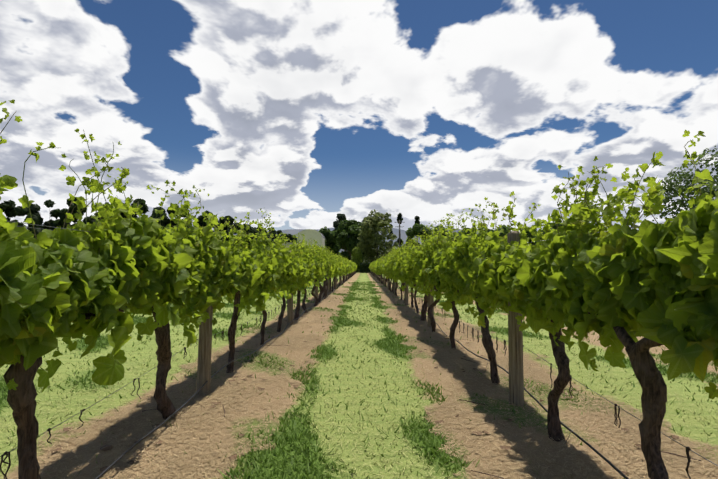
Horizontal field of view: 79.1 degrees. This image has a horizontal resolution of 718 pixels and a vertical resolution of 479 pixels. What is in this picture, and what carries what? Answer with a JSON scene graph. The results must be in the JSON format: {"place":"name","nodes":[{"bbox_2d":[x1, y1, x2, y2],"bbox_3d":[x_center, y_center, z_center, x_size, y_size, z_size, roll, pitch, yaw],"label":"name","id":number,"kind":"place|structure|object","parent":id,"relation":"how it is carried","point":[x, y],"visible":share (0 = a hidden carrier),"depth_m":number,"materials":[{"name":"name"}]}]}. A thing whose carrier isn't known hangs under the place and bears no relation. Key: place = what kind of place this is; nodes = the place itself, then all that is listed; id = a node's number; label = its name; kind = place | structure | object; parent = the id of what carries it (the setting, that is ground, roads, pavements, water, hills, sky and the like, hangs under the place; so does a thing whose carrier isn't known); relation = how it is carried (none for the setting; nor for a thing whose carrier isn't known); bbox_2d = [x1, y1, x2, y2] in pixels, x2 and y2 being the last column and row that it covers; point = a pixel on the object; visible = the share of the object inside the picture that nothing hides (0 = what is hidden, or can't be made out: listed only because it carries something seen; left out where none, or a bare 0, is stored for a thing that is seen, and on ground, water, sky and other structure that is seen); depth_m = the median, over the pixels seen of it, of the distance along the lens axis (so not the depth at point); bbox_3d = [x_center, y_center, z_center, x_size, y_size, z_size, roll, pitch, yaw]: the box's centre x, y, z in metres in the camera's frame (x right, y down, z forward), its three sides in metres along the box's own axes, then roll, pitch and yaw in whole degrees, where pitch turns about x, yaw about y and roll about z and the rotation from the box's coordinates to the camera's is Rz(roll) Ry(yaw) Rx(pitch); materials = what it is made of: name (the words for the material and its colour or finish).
{"place":"outdoors","nodes":[
{"label":"outdoors","id":0,"kind":"place"},
{"bbox_2d":[25,226,478,259],"bbox_3d":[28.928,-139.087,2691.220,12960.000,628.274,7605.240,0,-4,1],"label":"hills","id":1,"kind":"structure","parent":0,"point":[394,230],"depth_m":6356.76,"materials":[{"name":"grey"}]},
{"bbox_2d":[0,272,717,478],"bbox_3d":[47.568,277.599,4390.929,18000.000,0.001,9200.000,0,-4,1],"label":"ground","id":2,"kind":"structure","parent":0,"point":[675,385],"depth_m":4.28,"materials":[{"name":"green plant"}]},
{"bbox_2d":[0,200,24,227],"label":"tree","id":3,"kind":"object","parent":2,"relation":"on","point":[7,208],"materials":[{"name":"green plant"}]},
{"bbox_2d":[14,204,43,245],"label":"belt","id":4,"kind":"object","parent":2,"relation":"on","point":[34,210],"visible":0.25,"depth_m":106.41,"materials":[{"name":"green plant"}]},
{"bbox_2d":[27,199,59,238],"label":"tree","id":5,"kind":"object","parent":2,"relation":"on","point":[55,213],"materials":[{"name":"green plant"}]},
{"bbox_2d":[52,197,85,229],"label":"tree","id":6,"kind":"object","parent":2,"relation":"on","point":[59,223],"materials":[{"name":"green plant"}]},
{"bbox_2d":[70,203,85,223],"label":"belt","id":7,"kind":"object","parent":2,"relation":"on","point":[72,206],"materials":[{"name":"green plant"}]},
{"bbox_2d":[82,202,122,223],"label":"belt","id":8,"kind":"object","parent":2,"relation":"on","point":[90,220],"depth_m":108.64,"materials":[{"name":"green plant"}]},
{"bbox_2d":[125,198,149,219],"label":"tree","id":9,"kind":"object","parent":2,"relation":"on","point":[144,208],"visible":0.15,"depth_m":111.39,"materials":[{"name":"green plant"}]},
{"bbox_2d":[152,207,165,212],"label":"tree","id":10,"kind":"object","parent":2,"relation":"on","point":[159,208],"depth_m":114.23,"materials":[{"name":"green plant"}]},
{"bbox_2d":[150,209,176,228],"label":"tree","id":11,"kind":"object","parent":2,"relation":"on","point":[165,221],"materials":[{"name":"green plant"}]},
{"bbox_2d":[0,112,355,478],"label":"vines","id":12,"kind":"object","parent":2,"relation":"on","point":[21,401],"visible":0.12,"depth_m":2.67,"materials":[{"name":"brown plant"}]},
{"bbox_2d":[0,221,355,478],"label":"trellis","id":13,"kind":"object","parent":2,"relation":"on","point":[204,376],"visible":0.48,"depth_m":4.59,"materials":[{"name":"grey wood"}]},
{"bbox_2d":[0,214,324,391],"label":"canopy","id":14,"kind":"object","parent":13,"relation":"attached to","point":[45,301],"visible":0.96,"depth_m":2.78,"materials":[{"name":"green plant"}]},
{"bbox_2d":[0,99,332,259],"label":"vine shoots","id":15,"kind":"object","parent":14,"relation":"on","point":[116,207],"visible":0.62,"depth_m":2.86,"materials":[{"name":"green plant"}]},
{"bbox_2d":[319,247,348,282],"bbox_3d":[-1.385,1.680,27.896,0.784,1.595,24.155,0,-4,1],"label":"canopy","id":16,"kind":"object","parent":13,"relation":"attached to","point":[335,268],"visible":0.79,"depth_m":22.34,"materials":[{"name":"green plant"}]},
{"bbox_2d":[346,258,357,273],"bbox_3d":[-0.976,4.107,65.822,1.029,1.673,52.326,0,-4,1],"label":"canopy","id":17,"kind":"object","parent":13,"relation":"attached to","point":[352,266],"visible":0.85,"depth_m":50.45,"materials":[{"name":"green plant"}]},
{"bbox_2d":[197,210,220,228],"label":"tree","id":18,"kind":"object","parent":2,"relation":"on","point":[200,218],"visible":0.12,"depth_m":121.02,"materials":[{"name":"green plant"}]},
{"bbox_2d":[212,217,233,240],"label":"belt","id":19,"kind":"object","parent":2,"relation":"on","point":[227,229],"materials":[{"name":"green plant"}]},
{"bbox_2d":[225,215,237,233],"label":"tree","id":20,"kind":"object","parent":2,"relation":"on","point":[231,219],"visible":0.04,"depth_m":140.90,"materials":[{"name":"green plant"}]},
{"bbox_2d":[236,222,256,243],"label":"trees","id":21,"kind":"object","parent":2,"relation":"on","point":[250,229],"visible":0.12,"depth_m":147.51,"materials":[{"name":"green plant"}]},
{"bbox_2d":[268,228,276,238],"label":"tree","id":22,"kind":"object","parent":2,"relation":"on","point":[274,231],"visible":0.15,"depth_m":183.04,"materials":[{"name":"green plant"}]},
{"bbox_2d":[270,230,284,241],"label":"tree","id":23,"kind":"object","parent":2,"relation":"on","point":[279,232],"visible":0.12,"depth_m":192.53,"materials":[{"name":"green plant"}]},
{"bbox_2d":[282,242,296,247],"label":"shed","id":24,"kind":"structure","parent":2,"relation":"on","point":[288,243],"depth_m":118.33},
{"bbox_2d":[286,234,296,242],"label":"tree","id":25,"kind":"object","parent":2,"relation":"on","point":[290,237],"visible":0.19,"depth_m":209.51,"materials":[{"name":"green plant"}]},
{"bbox_2d":[297,229,326,251],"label":"hill","id":26,"kind":"structure","parent":2,"relation":"on","point":[315,235],"depth_m":109.36,"materials":[{"name":"green plant"}]},
{"bbox_2d":[318,226,339,257],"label":"tree","id":27,"kind":"object","parent":2,"relation":"on","point":[328,234],"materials":[{"name":"green plant"}]},
{"bbox_2d":[333,213,353,251],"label":"tree","id":28,"kind":"object","parent":2,"relation":"on","point":[340,216],"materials":[{"name":"green plant"}]},
{"bbox_2d":[333,219,364,262],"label":"tree","id":29,"kind":"object","parent":2,"relation":"on","point":[346,228],"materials":[{"name":"green plant"}]},
{"bbox_2d":[351,246,361,272],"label":"tree","id":30,"kind":"object","parent":2,"relation":"on","point":[356,255],"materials":[{"name":"green plant"}]},
{"bbox_2d":[0,289,717,478],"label":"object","id":31,"kind":"object","parent":2,"relation":"on","point":[446,416],"visible":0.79,"depth_m":3.73,"materials":[{"name":"brown soil"}]},
{"bbox_2d":[360,262,369,272],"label":"hedge","id":32,"kind":"object","parent":2,"relation":"on","point":[363,266],"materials":[{"name":"green plant"}]},
{"bbox_2d":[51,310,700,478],"bbox_3d":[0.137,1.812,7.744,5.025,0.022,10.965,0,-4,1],"label":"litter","id":33,"kind":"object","parent":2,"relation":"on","point":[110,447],"visible":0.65,"depth_m":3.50,"materials":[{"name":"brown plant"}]},
{"bbox_2d":[357,209,398,262],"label":"olive tree","id":34,"kind":"object","parent":2,"relation":"on","point":[369,239],"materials":[{"name":"green plant"}]},
{"bbox_2d":[394,220,404,247],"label":"power pole","id":35,"kind":"object","parent":2,"relation":"on","point":[399,222],"visible":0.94,"depth_m":94.08,"materials":[{"name":"grey wood"}]},
{"bbox_2d":[396,213,403,245],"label":"poplar","id":36,"kind":"object","parent":2,"relation":"on","point":[399,216],"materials":[{"name":"green plant"}]},
{"bbox_2d":[400,223,431,250],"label":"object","id":37,"kind":"object","parent":2,"relation":"on","point":[414,230],"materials":[{"name":"green plant"}]},
{"bbox_2d":[414,216,419,244],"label":"poplar","id":38,"kind":"object","parent":2,"relation":"on","point":[417,219],"visible":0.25,"depth_m":181.87,"materials":[{"name":"green plant"}]},
{"bbox_2d":[424,225,465,241],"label":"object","id":39,"kind":"object","parent":2,"relation":"on","point":[437,229],"visible":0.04,"depth_m":142.30,"materials":[{"name":"green plant"}]},
{"bbox_2d":[479,225,510,239],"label":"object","id":40,"kind":"object","parent":2,"relation":"on","point":[505,228],"visible":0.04,"depth_m":138.03,"materials":[{"name":"green plant"}]},
{"bbox_2d":[372,139,701,478],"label":"vines","id":41,"kind":"object","parent":2,"relation":"on","point":[648,375],"visible":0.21,"depth_m":2.30,"materials":[{"name":"brown plant"}]},
{"bbox_2d":[370,221,717,478],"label":"trellis","id":42,"kind":"object","parent":2,"relation":"on","point":[515,372],"visible":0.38,"depth_m":4.24,"materials":[{"name":"grey wood"}]},
{"bbox_2d":[369,259,380,274],"bbox_3d":[2.207,4.138,65.783,1.011,1.784,52.314,0,-4,1],"label":"canopy","id":43,"kind":"object","parent":42,"relation":"attached to","point":[372,266],"visible":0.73,"depth_m":50.76,"materials":[{"name":"green plant"}]},
{"bbox_2d":[376,245,402,282],"bbox_3d":[1.794,1.714,27.882,0.771,1.683,24.193,0,-4,1],"label":"canopy","id":44,"kind":"object","parent":42,"relation":"attached to","point":[389,267],"visible":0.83,"depth_m":21.44,"materials":[{"name":"green plant"}]},
{"bbox_2d":[396,192,717,398],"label":"canopy","id":45,"kind":"object","parent":42,"relation":"attached to","point":[633,282],"visible":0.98,"depth_m":2.41,"materials":[{"name":"green plant"}]},
{"bbox_2d":[388,130,717,267],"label":"vine shoots","id":46,"kind":"object","parent":45,"relation":"on","point":[585,216],"visible":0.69,"depth_m":2.84,"materials":[{"name":"green plant"}]},
{"bbox_2d":[652,145,717,220],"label":"tree","id":47,"kind":"object","parent":2,"relation":"on","point":[687,176],"depth_m":36.32,"materials":[{"name":"green plant"}]},
{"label":"tree wood","id":48,"kind":"object","parent":2,"relation":"on","visible":0},
{"bbox_2d":[542,222,563,234],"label":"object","id":49,"kind":"object","parent":48,"relation":"attached to","point":[554,227],"visible":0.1,"depth_m":156.46,"materials":[{"name":"green plant"}]},
{"bbox_2d":[0,281,717,478],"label":"grass","id":50,"kind":"structure","parent":0,"point":[342,320],"depth_m":4.76,"materials":[{"name":"green plant"}]},
{"bbox_2d":[0,0,717,231],"label":"sky","id":51,"kind":"structure","parent":0,"point":[305,113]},
{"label":"tree wood","id":52,"kind":"object","parent":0,"visible":0},
{"bbox_2d":[523,229,541,245],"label":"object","id":53,"kind":"object","parent":52,"relation":"attached to","point":[529,235],"visible":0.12,"depth_m":163.18,"materials":[{"name":"green plant"}]}
]}

